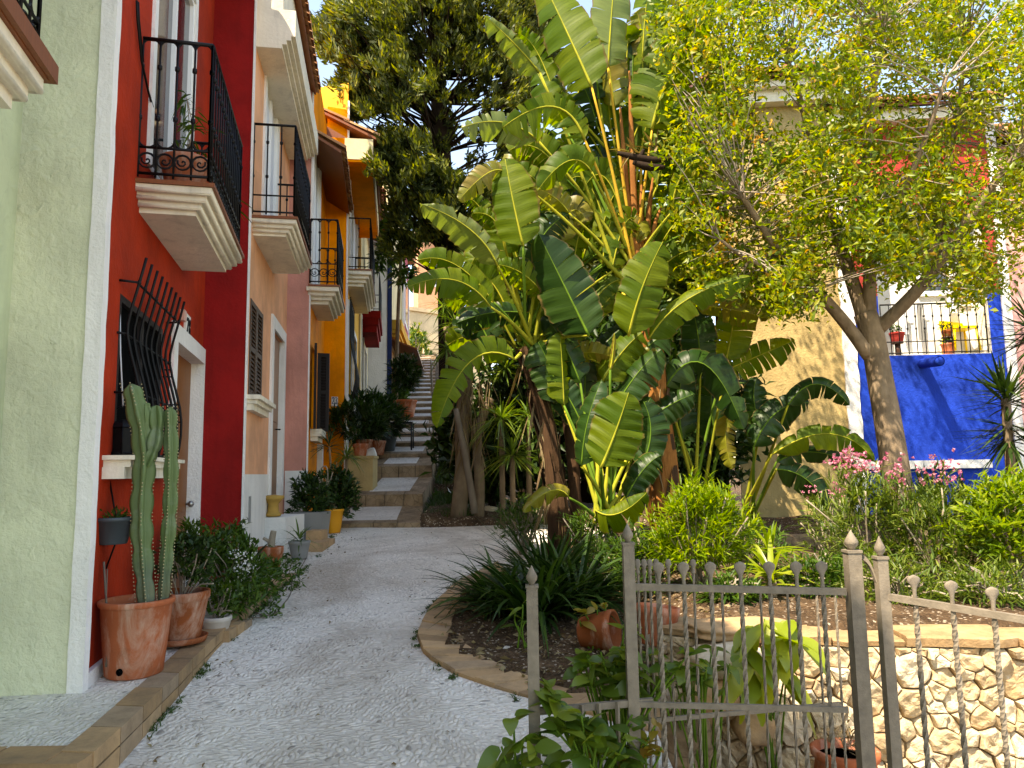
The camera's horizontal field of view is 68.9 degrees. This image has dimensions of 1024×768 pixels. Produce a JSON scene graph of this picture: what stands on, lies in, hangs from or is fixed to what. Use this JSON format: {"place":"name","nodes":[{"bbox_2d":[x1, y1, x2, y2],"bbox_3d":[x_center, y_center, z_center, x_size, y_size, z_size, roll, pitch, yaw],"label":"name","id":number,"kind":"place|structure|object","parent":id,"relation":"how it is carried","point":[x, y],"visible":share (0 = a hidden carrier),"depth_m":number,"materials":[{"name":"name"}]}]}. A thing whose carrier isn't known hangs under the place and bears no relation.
{"place":"outdoors","nodes":[
{"label":"outdoors","id":0,"kind":"place"},
{"bbox_2d":[111,318,132,454],"bbox_3d":[-2.631,-0.150,5.078,0.180,1.282,0.156,-1,-7,0],"label":"lantern","id":1,"kind":"object","parent":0,"point":[121,443],"visible":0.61,"depth_m":4.96,"materials":[{"name":"black metal"}]},
{"bbox_2d":[0,552,309,747],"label":"pavement","id":2,"kind":"structure","parent":0,"point":[49,719],"depth_m":4.01,"materials":[{"name":"concrete"}]},
{"bbox_2d":[96,382,178,680],"bbox_3d":[-2.385,0.912,4.790,0.453,1.826,0.451,-1,-7,0],"label":"potted cactus","id":3,"kind":"object","parent":2,"relation":"on","point":[134,628],"visible":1,"depth_m":4.75,"materials":[{"name":"plant"}]},
{"bbox_2d":[152,525,222,646],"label":"potted shrub","id":4,"kind":"object","parent":2,"relation":"on","point":[189,605],"visible":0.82,"depth_m":5.37,"materials":[{"name":"ceramic"}]},
{"bbox_2d":[159,517,295,620],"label":"leafy shrub","id":5,"kind":"object","parent":2,"relation":"on","point":[230,566],"visible":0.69,"depth_m":6.62,"materials":[{"name":"green plant"}]},
{"bbox_2d":[258,530,283,567],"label":"potted cactus","id":6,"kind":"object","parent":2,"relation":"on","point":[273,549],"visible":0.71,"depth_m":8.64,"materials":[{"name":"ceramic"}]},
{"bbox_2d":[264,514,303,552],"bbox_3d":[-3.290,2.220,10.085,0.720,0.864,0.860,-1,-7,0],"label":"doorstep","id":7,"kind":"object","parent":2,"relation":"on","point":[285,522],"depth_m":9.71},
{"bbox_2d":[279,518,318,559],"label":"potted plant","id":8,"kind":"object","parent":2,"relation":"on","point":[297,547],"visible":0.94,"depth_m":9.25,"materials":[{"name":"grey plant"}]},
{"bbox_2d":[283,468,335,539],"bbox_3d":[-2.957,1.745,10.999,0.753,1.060,0.704,-1,-7,0],"label":"planter box","id":9,"kind":"object","parent":2,"relation":"on","point":[318,516],"visible":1,"depth_m":10.90,"materials":[{"name":"grey plastic"}]},
{"bbox_2d":[306,529,334,551],"bbox_3d":[-2.663,2.174,10.200,0.340,0.321,0.759,-1,-7,0],"label":"doorstep","id":10,"kind":"object","parent":2,"relation":"on","point":[320,538],"visible":0.57,"depth_m":10.27,"materials":[{"name":"stone"}]},
{"bbox_2d":[118,524,672,767],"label":"path","id":11,"kind":"structure","parent":0,"point":[306,661],"depth_m":4.83,"materials":[{"name":"gravel"}]},
{"bbox_2d":[0,573,295,767],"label":"pavement kerb","id":12,"kind":"structure","parent":11,"relation":"on","point":[114,736],"depth_m":3.93,"materials":[{"name":"stone"}]},
{"bbox_2d":[200,575,242,628],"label":"potted shrub","id":13,"kind":"object","parent":12,"relation":"on","point":[216,619],"visible":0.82,"depth_m":5.94,"materials":[{"name":"green plant"}]},
{"bbox_2d":[222,619,251,642],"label":"brick block","id":14,"kind":"structure","parent":11,"relation":"on","point":[235,628],"depth_m":5.98,"materials":[{"name":"stone"}]},
{"bbox_2d":[249,548,305,617],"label":"creeping plant","id":15,"kind":"object","parent":11,"relation":"on","point":[293,577],"visible":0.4,"depth_m":7.57,"materials":[{"name":"green plant"}]},
{"bbox_2d":[317,462,362,532],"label":"potted plant","id":16,"kind":"object","parent":11,"relation":"on","point":[342,489],"visible":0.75,"depth_m":11.64,"materials":[{"name":"green plant"}]},
{"bbox_2d":[147,534,667,740],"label":"weeds","id":17,"kind":"object","parent":11,"relation":"on","point":[172,709],"visible":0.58,"depth_m":5.12,"materials":[{"name":"green plant"}]},
{"bbox_2d":[465,396,532,528],"bbox_3d":[-0.153,1.209,11.798,1.301,2.225,1.245,-1,-7,0],"label":"dracaena","id":18,"kind":"object","parent":11,"relation":"on","point":[500,418],"visible":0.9,"depth_m":11.71,"materials":[{"name":"green plant"}]},
{"bbox_2d":[478,427,541,527],"bbox_3d":[-0.017,1.451,11.545,1.204,1.710,1.109,-1,-7,0],"label":"dracaena","id":19,"kind":"object","parent":11,"relation":"on","point":[509,456],"visible":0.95,"depth_m":11.51,"materials":[{"name":"green plant"}]},
{"bbox_2d":[490,492,547,554],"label":"undergrowth shrub","id":20,"kind":"object","parent":11,"relation":"on","point":[516,511],"visible":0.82,"depth_m":9.39,"materials":[{"name":"green plant"}]},
{"bbox_2d":[477,709,561,767],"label":"broad leaf shrub","id":21,"kind":"object","parent":11,"relation":"on","point":[545,745],"visible":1,"depth_m":3.24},
{"bbox_2d":[497,397,561,525],"bbox_3d":[0.285,1.251,11.941,1.077,2.134,1.093,-6,-8,36],"label":"dracaena","id":22,"kind":"object","parent":11,"relation":"on","point":[528,476],"visible":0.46,"depth_m":11.89,"materials":[{"name":"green plant"}]},
{"bbox_2d":[417,561,660,738],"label":"brick kerb","id":23,"kind":"structure","parent":11,"relation":"on","point":[436,649],"depth_m":5.16,"materials":[{"name":"brick"}]},
{"bbox_2d":[524,677,648,767],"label":"broad leaf shrub","id":24,"kind":"object","parent":11,"relation":"on","point":[595,734],"visible":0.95,"depth_m":3.30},
{"bbox_2d":[588,717,663,767],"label":"broad leaf shrub","id":25,"kind":"object","parent":11,"relation":"on","point":[645,752],"visible":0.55,"depth_m":3.39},
{"bbox_2d":[562,623,706,767],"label":"broad leaf shrub","id":26,"kind":"object","parent":11,"relation":"on","point":[611,668],"visible":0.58,"depth_m":3.61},
{"bbox_2d":[420,499,648,526],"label":"shaded soil","id":27,"kind":"structure","parent":0,"point":[433,519],"depth_m":12.25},
{"bbox_2d":[453,408,478,513],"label":"leaning branch","id":28,"kind":"object","parent":27,"relation":"on","point":[470,484],"visible":1,"depth_m":12.09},
{"bbox_2d":[421,250,527,517],"bbox_3d":[-0.713,-0.204,13.004,2.126,5.121,1.668,3,-8,-27],"label":"dragon tree","id":29,"kind":"object","parent":27,"relation":"on","point":[459,503],"visible":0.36,"depth_m":12.57,"materials":[{"name":"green plant"}]},
{"bbox_2d":[418,367,537,507],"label":"background shrub","id":30,"kind":"object","parent":27,"relation":"on","point":[492,494],"visible":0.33,"depth_m":13.82,"materials":[{"name":"green plant"}]},
{"bbox_2d":[469,312,613,508],"bbox_3d":[0.620,0.559,14.100,3.416,4.899,2.854,-1,-7,0],"label":"background shrub","id":31,"kind":"object","parent":27,"relation":"on","point":[504,388],"visible":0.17,"depth_m":13.46,"materials":[{"name":"green plant"}]},
{"bbox_2d":[362,362,741,520],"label":"ground","id":32,"kind":"structure","parent":0,"point":[736,490],"depth_m":21.75,"materials":[{"name":"soil"}]},
{"bbox_2d":[0,0,121,696],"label":"town house","id":33,"kind":"structure","parent":32,"relation":"on","point":[59,64],"depth_m":4.51,"materials":[{"name":"green paint"}]},
{"bbox_2d":[88,0,254,687],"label":"town house","id":34,"kind":"structure","parent":32,"relation":"on","point":[177,282],"depth_m":6.31,"materials":[{"name":"red paint"}]},
{"bbox_2d":[98,480,131,568],"bbox_3d":[-2.563,0.888,4.794,0.268,0.606,0.265,-1,-7,0],"label":"hanging pot","id":35,"kind":"object","parent":34,"relation":"hanging from","point":[114,530],"visible":0.86,"depth_m":4.71,"materials":[{"name":"plastic"}]},
{"bbox_2d":[114,293,162,421],"bbox_3d":[-2.844,0.007,5.645,0.070,1.105,1.310,1,-7,-13],"label":"window","id":36,"kind":"structure","parent":34,"relation":"in","point":[128,375],"depth_m":5.46,"materials":[{"name":"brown wood"}]},
{"bbox_2d":[146,0,198,178],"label":"window","id":37,"kind":"structure","parent":34,"relation":"in","point":[171,19],"depth_m":6.60,"materials":[{"name":"white paint"}]},
{"bbox_2d":[170,354,193,587],"bbox_3d":[-3.303,0.946,7.356,0.141,2.515,1.430,1,-7,-13],"label":"door","id":38,"kind":"structure","parent":34,"relation":"in","point":[184,367],"depth_m":7.78,"materials":[{"name":"brown wood"}]},
{"bbox_2d":[159,90,224,181],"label":"potted plant","id":39,"kind":"object","parent":34,"relation":"on","point":[188,127],"visible":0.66,"depth_m":5.87,"materials":[{"name":"green plant"}]},
{"bbox_2d":[240,0,320,575],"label":"town house","id":40,"kind":"structure","parent":32,"relation":"on","point":[284,132],"depth_m":9.87,"materials":[{"name":"beige paint"}]},
{"bbox_2d":[261,75,279,215],"bbox_3d":[-3.300,-3.276,10.164,0.085,2.740,1.366,0,-7,-10],"label":"window","id":41,"kind":"structure","parent":40,"relation":"in","point":[268,115],"depth_m":10.16,"materials":[{"name":"white paint"}]},
{"bbox_2d":[271,337,280,494],"bbox_3d":[-3.451,0.486,10.843,0.116,2.409,1.133,0,-7,-10],"label":"door","id":42,"kind":"structure","parent":40,"relation":"in","point":[276,354],"depth_m":11.05,"materials":[{"name":"metal"}]},
{"bbox_2d":[306,90,352,510],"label":"town house","id":43,"kind":"structure","parent":32,"relation":"on","point":[331,201],"depth_m":13.58,"materials":[{"name":"orange paint"}]},
{"bbox_2d":[311,155,321,283],"bbox_3d":[-3.478,-2.900,13.145,0.095,2.800,1.501,0,-7,-10],"label":"window","id":44,"kind":"structure","parent":43,"relation":"in","point":[317,174],"depth_m":13.52,"materials":[{"name":"white paint"}]},
{"bbox_2d":[321,83,382,467],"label":"town house","id":45,"kind":"structure","parent":32,"relation":"on","point":[364,217],"depth_m":16.18,"materials":[{"name":"paint"}]},
{"bbox_2d":[349,180,357,268],"bbox_3d":[-3.824,-3.524,17.919,0.095,2.800,3.149,0,-7,-9],"label":"window","id":46,"kind":"structure","parent":45,"relation":"in","point":[353,228],"depth_m":17.92,"materials":[{"name":"white paint"}]},
{"bbox_2d":[347,456,378,490],"bbox_3d":[-2.924,1.921,14.530,0.560,1.031,0.540,-1,-7,0],"label":"flower pot","id":47,"kind":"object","parent":32,"relation":"on","point":[368,479],"depth_m":14.31,"materials":[{"name":"ceramic"}]},
{"bbox_2d":[326,395,391,455],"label":"potted plant","id":48,"kind":"object","parent":47,"relation":"on","point":[338,415],"visible":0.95,"depth_m":14.58,"materials":[{"name":"green plant"}]},
{"bbox_2d":[358,187,391,401],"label":"town house","id":49,"kind":"structure","parent":32,"relation":"on","point":[375,341],"depth_m":25.28,"materials":[{"name":"beige paint"}]},
{"bbox_2d":[334,353,437,527],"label":"stairs","id":50,"kind":"structure","parent":32,"relation":"on","point":[396,496],"depth_m":15.44,"materials":[{"name":"stone"}]},
{"bbox_2d":[348,386,391,449],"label":"potted plant","id":51,"kind":"object","parent":50,"relation":"on","point":[358,439],"visible":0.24,"depth_m":16.20,"materials":[{"name":"green plant"}]},
{"bbox_2d":[357,384,405,454],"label":"potted plant","id":52,"kind":"object","parent":50,"relation":"on","point":[378,446],"visible":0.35,"depth_m":16.63,"materials":[{"name":"green plant"}]},
{"bbox_2d":[370,386,417,450],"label":"potted plant","id":53,"kind":"object","parent":50,"relation":"on","point":[391,443],"visible":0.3,"depth_m":17.40,"materials":[{"name":"green plant"}]},
{"bbox_2d":[366,185,426,402],"bbox_3d":[-3.434,-2.651,22.482,2.063,7.404,1.208,-1,-7,0],"label":"tree","id":54,"kind":"object","parent":50,"relation":"on","point":[401,272],"visible":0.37,"depth_m":22.42,"materials":[{"name":"green plant"}]},
{"bbox_2d":[382,351,425,416],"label":"potted plant","id":55,"kind":"object","parent":50,"relation":"on","point":[406,365],"visible":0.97,"depth_m":21.64,"materials":[{"name":"green plant"}]},
{"bbox_2d":[383,185,423,395],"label":"town house","id":56,"kind":"structure","parent":32,"relation":"on","point":[405,345],"depth_m":27.54,"materials":[{"name":"beige paint"}]},
{"bbox_2d":[413,232,437,309],"bbox_3d":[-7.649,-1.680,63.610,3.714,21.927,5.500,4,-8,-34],"label":"town house","id":57,"kind":"structure","parent":32,"relation":"on","point":[420,300],"depth_m":61.93,"materials":[{"name":"beige paint"}]},
{"bbox_2d":[309,0,570,463],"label":"broadleaf tree","id":58,"kind":"object","parent":32,"relation":"on","point":[379,56],"visible":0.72,"depth_m":16.72,"materials":[{"name":"green plant"}]},
{"bbox_2d":[415,460,473,517],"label":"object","id":59,"kind":"structure","parent":32,"relation":"on","point":[445,499],"depth_m":14.97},
{"bbox_2d":[409,306,489,406],"bbox_3d":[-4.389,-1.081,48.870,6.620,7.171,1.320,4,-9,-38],"label":"town house","id":60,"kind":"structure","parent":32,"relation":"on","point":[417,314],"depth_m":47.74,"materials":[{"name":"beige paint"}]},
{"bbox_2d":[522,321,694,533],"bbox_3d":[1.014,0.351,8.542,1.760,2.531,2.392,-5,-8,29],"label":"bird of paradise plant","id":61,"kind":"object","parent":32,"relation":"on","point":[616,428],"visible":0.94,"depth_m":8.41,"materials":[{"name":"green plant"}]},
{"bbox_2d":[557,296,711,506],"bbox_3d":[2.261,0.534,13.563,3.766,4.817,2.940,-1,-7,0],"label":"background shrub","id":62,"kind":"object","parent":32,"relation":"on","point":[595,333],"visible":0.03,"depth_m":13.35,"materials":[{"name":"green plant"}]},
{"bbox_2d":[611,191,725,340],"bbox_3d":[3.269,-0.731,15.620,3.570,7.697,3.234,-1,-7,0],"label":"background tree","id":63,"kind":"object","parent":32,"relation":"on","point":[668,295],"visible":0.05,"depth_m":15.15,"materials":[{"name":"green plant"}]},
{"bbox_2d":[643,644,739,767],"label":"broad leaf plant","id":64,"kind":"object","parent":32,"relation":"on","point":[705,679],"visible":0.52,"depth_m":4.16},
{"bbox_2d":[664,329,777,518],"bbox_3d":[3.313,0.772,12.529,2.338,4.107,2.124,-1,-7,0],"label":"background shrub","id":65,"kind":"object","parent":32,"relation":"on","point":[724,474],"visible":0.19,"depth_m":12.28,"materials":[{"name":"green plant"}]},
{"bbox_2d":[681,62,853,517],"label":"town house","id":66,"kind":"structure","parent":32,"relation":"on","point":[818,352],"depth_m":13.18,"materials":[{"name":"yellow paint"}]},
{"bbox_2d":[824,90,1023,514],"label":"town house","id":67,"kind":"structure","parent":32,"relation":"on","point":[927,386],"depth_m":12.99,"materials":[{"name":"paint"}]},
{"bbox_2d":[994,123,1023,425],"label":"town house","id":68,"kind":"structure","parent":32,"relation":"on","point":[1020,287],"depth_m":13.06,"materials":[{"name":"paint"}]},
{"bbox_2d":[308,0,1023,397],"label":"sky","id":69,"kind":"structure","parent":0,"point":[325,71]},
{"bbox_2d":[445,515,1023,698],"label":"garden soil","id":70,"kind":"structure","parent":0,"point":[902,614],"depth_m":5.58,"materials":[{"name":"soil"}]},
{"bbox_2d":[424,543,578,624],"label":"lily clump","id":71,"kind":"object","parent":70,"relation":"on","point":[475,576],"visible":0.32,"depth_m":6.49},
{"bbox_2d":[407,521,636,655],"bbox_3d":[0.167,1.764,6.388,2.175,1.147,2.157,-6,-8,36],"label":"lily clump","id":72,"kind":"object","parent":70,"relation":"on","point":[555,609],"visible":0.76,"depth_m":6.11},
{"bbox_2d":[457,515,618,581],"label":"lily clump","id":73,"kind":"object","parent":70,"relation":"on","point":[573,554],"visible":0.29,"depth_m":7.55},
{"bbox_2d":[407,158,685,554],"bbox_3d":[0.397,-0.643,9.302,3.759,5.698,1.930,2,-7,-21],"label":"bird of paradise tree","id":74,"kind":"object","parent":70,"relation":"on","point":[578,300],"visible":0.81,"depth_m":8.74,"materials":[{"name":"green plant"}]},
{"bbox_2d":[477,530,667,623],"bbox_3d":[0.612,1.703,6.723,2.015,0.836,1.959,-1,-7,0],"label":"lily clump","id":75,"kind":"object","parent":70,"relation":"on","point":[583,567],"visible":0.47,"depth_m":6.52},
{"bbox_2d":[555,508,623,568],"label":"undergrowth shrub","id":76,"kind":"object","parent":70,"relation":"on","point":[590,526],"visible":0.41,"depth_m":8.22,"materials":[{"name":"green plant"}]},
{"bbox_2d":[441,573,747,687],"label":"leaf litter","id":77,"kind":"object","parent":70,"relation":"on","point":[479,652],"visible":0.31,"depth_m":5.47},
{"bbox_2d":[577,609,621,651],"bbox_3d":[0.635,1.800,5.471,0.292,0.304,0.300,-4,-7,24],"label":"terracotta pot","id":78,"kind":"object","parent":70,"relation":"on","point":[606,636],"visible":0.8,"depth_m":5.39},
{"bbox_2d":[457,0,767,547],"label":"bird of paradise tree","id":79,"kind":"object","parent":70,"relation":"on","point":[596,58],"visible":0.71,"depth_m":9.34,"materials":[{"name":"green plant"}]},
{"bbox_2d":[586,532,653,584],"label":"undergrowth shrub","id":80,"kind":"object","parent":70,"relation":"on","point":[598,547],"visible":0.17,"depth_m":7.46,"materials":[{"name":"green plant"}]},
{"bbox_2d":[595,516,679,603],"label":"garden shrub","id":81,"kind":"object","parent":70,"relation":"on","point":[637,540],"visible":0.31,"depth_m":6.70,"materials":[{"name":"green plant"}]},
{"bbox_2d":[636,602,679,646],"bbox_3d":[1.021,1.673,5.199,0.304,0.290,0.302,-1,-7,0],"label":"terracotta pot","id":82,"kind":"object","parent":70,"relation":"on","point":[675,612],"visible":0.51,"depth_m":5.09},
{"bbox_2d":[666,710,714,767],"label":"flower pot","id":83,"kind":"object","parent":70,"relation":"on","point":[682,743],"visible":0.4,"depth_m":4.17,"materials":[{"name":"ceramic"}]},
{"bbox_2d":[635,467,770,584],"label":"garden shrub","id":84,"kind":"object","parent":70,"relation":"on","point":[690,506],"visible":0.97,"depth_m":6.39,"materials":[{"name":"green plant"}]},
{"bbox_2d":[687,563,767,605],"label":"undergrowth shrub","id":85,"kind":"object","parent":70,"relation":"on","point":[727,580],"visible":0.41,"depth_m":5.80,"materials":[{"name":"green plant"}]},
{"bbox_2d":[665,297,795,493],"bbox_3d":[2.797,0.228,9.748,1.863,2.892,1.054,-1,-7,0],"label":"bird of paradise plant","id":86,"kind":"object","parent":70,"relation":"on","point":[711,417],"visible":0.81,"depth_m":9.84,"materials":[{"name":"green plant"}]},
{"bbox_2d":[721,520,802,575],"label":"undergrowth shrub","id":87,"kind":"object","parent":70,"relation":"on","point":[779,537],"visible":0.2,"depth_m":7.41,"materials":[{"name":"green plant"}]},
{"bbox_2d":[722,533,818,596],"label":"sword leaf plant","id":88,"kind":"object","parent":70,"relation":"on","point":[759,554],"visible":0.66,"depth_m":6.04,"materials":[{"name":"green plant"}]},
{"bbox_2d":[741,510,811,582],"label":"sword leaf plant","id":89,"kind":"object","parent":70,"relation":"on","point":[771,532],"visible":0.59,"depth_m":6.85,"materials":[{"name":"green plant"}]},
{"bbox_2d":[740,376,876,519],"bbox_3d":[3.544,0.787,9.254,1.713,1.869,0.815,-6,-9,39],"label":"bird of paradise plant","id":90,"kind":"object","parent":70,"relation":"on","point":[766,415],"visible":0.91,"depth_m":9.25,"materials":[{"name":"green plant"}]},
{"bbox_2d":[766,546,866,598],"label":"undergrowth shrub","id":91,"kind":"object","parent":70,"relation":"on","point":[809,563],"visible":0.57,"depth_m":6.09,"materials":[{"name":"green plant"}]},
{"bbox_2d":[792,481,863,566],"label":"oleander","id":92,"kind":"object","parent":70,"relation":"on","point":[832,505],"visible":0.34,"depth_m":7.67,"materials":[{"name":"green plant"}]},
{"bbox_2d":[633,0,1023,551],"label":"garden tree","id":93,"kind":"object","parent":70,"relation":"on","point":[884,231],"visible":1,"depth_m":8.91,"materials":[{"name":"green plant"}]},
{"bbox_2d":[797,446,940,586],"bbox_3d":[3.167,1.220,6.714,1.242,1.341,1.127,-7,-9,43],"label":"oleander","id":94,"kind":"object","parent":70,"relation":"on","point":[856,493],"visible":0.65,"depth_m":6.66,"materials":[{"name":"green plant"}]},
{"bbox_2d":[831,543,961,606],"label":"garden shrub","id":95,"kind":"object","parent":70,"relation":"on","point":[898,583],"visible":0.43,"depth_m":5.71,"materials":[{"name":"green plant"}]},
{"bbox_2d":[869,448,1003,590],"bbox_3d":[3.645,1.197,6.417,1.095,1.283,1.011,-4,-8,26],"label":"oleander","id":96,"kind":"object","parent":70,"relation":"on","point":[934,505],"visible":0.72,"depth_m":6.36,"materials":[{"name":"green plant"}]},
{"bbox_2d":[921,553,1023,609],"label":"garden shrub","id":97,"kind":"object","parent":70,"relation":"on","point":[1014,591],"visible":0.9,"depth_m":5.58,"materials":[{"name":"green plant"}]},
{"bbox_2d":[925,460,1023,585],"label":"garden shrub","id":98,"kind":"object","parent":70,"relation":"on","point":[998,497],"visible":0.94,"depth_m":5.98,"materials":[{"name":"green plant"}]},
{"bbox_2d":[951,285,1023,553],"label":"yucca","id":99,"kind":"object","parent":70,"relation":"on","point":[1005,445],"visible":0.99,"depth_m":8.58,"materials":[{"name":"green plant"}]},
{"label":"lower walk","id":100,"kind":"structure","parent":0,"visible":0},
{"bbox_2d":[525,523,875,767],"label":"iron fence","id":101,"kind":"object","parent":100,"relation":"on","point":[852,591],"visible":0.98,"depth_m":3.39,"materials":[{"name":"metal"}]},
{"bbox_2d":[635,559,847,767],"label":"iron gate","id":102,"kind":"structure","parent":100,"relation":"on","point":[644,563],"depth_m":3.73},
{"bbox_2d":[648,616,1023,767],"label":"stone wall","id":103,"kind":"structure","parent":100,"relation":"on","point":[981,703],"depth_m":4.53,"materials":[{"name":"stone"}]},
{"bbox_2d":[689,641,761,679],"bbox_3d":[1.338,1.727,4.677,0.477,0.224,0.384,-1,-7,0],"label":"boulder","id":104,"kind":"object","parent":103,"relation":"on","point":[706,655],"visible":0.19,"depth_m":4.57,"materials":[{"name":"stone"}]},
{"bbox_2d":[683,616,785,641],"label":"stone slab","id":105,"kind":"structure","parent":103,"relation":"on","point":[732,626],"depth_m":4.80,"materials":[{"name":"stone"}]},
{"bbox_2d":[730,714,775,746],"bbox_3d":[1.428,2.016,4.410,0.262,0.208,0.251,-1,-7,0],"label":"plant pot","id":106,"kind":"object","parent":103,"relation":"on","point":[758,735],"visible":0.53,"depth_m":4.30,"materials":[{"name":"ceramic"}]},
{"bbox_2d":[728,619,825,767],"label":"broad leaf plant","id":107,"kind":"object","parent":106,"relation":"in","point":[755,673],"visible":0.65,"depth_m":4.28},
{"bbox_2d":[810,716,880,767],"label":"potted plant","id":108,"kind":"object","parent":100,"relation":"on","point":[817,750],"visible":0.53,"depth_m":4.05,"materials":[{"name":"orange plant"}]},
{"bbox_2d":[862,536,1023,767],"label":"iron fence","id":109,"kind":"object","parent":100,"relation":"on","point":[884,596],"visible":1,"depth_m":3.21,"materials":[{"name":"metal"}]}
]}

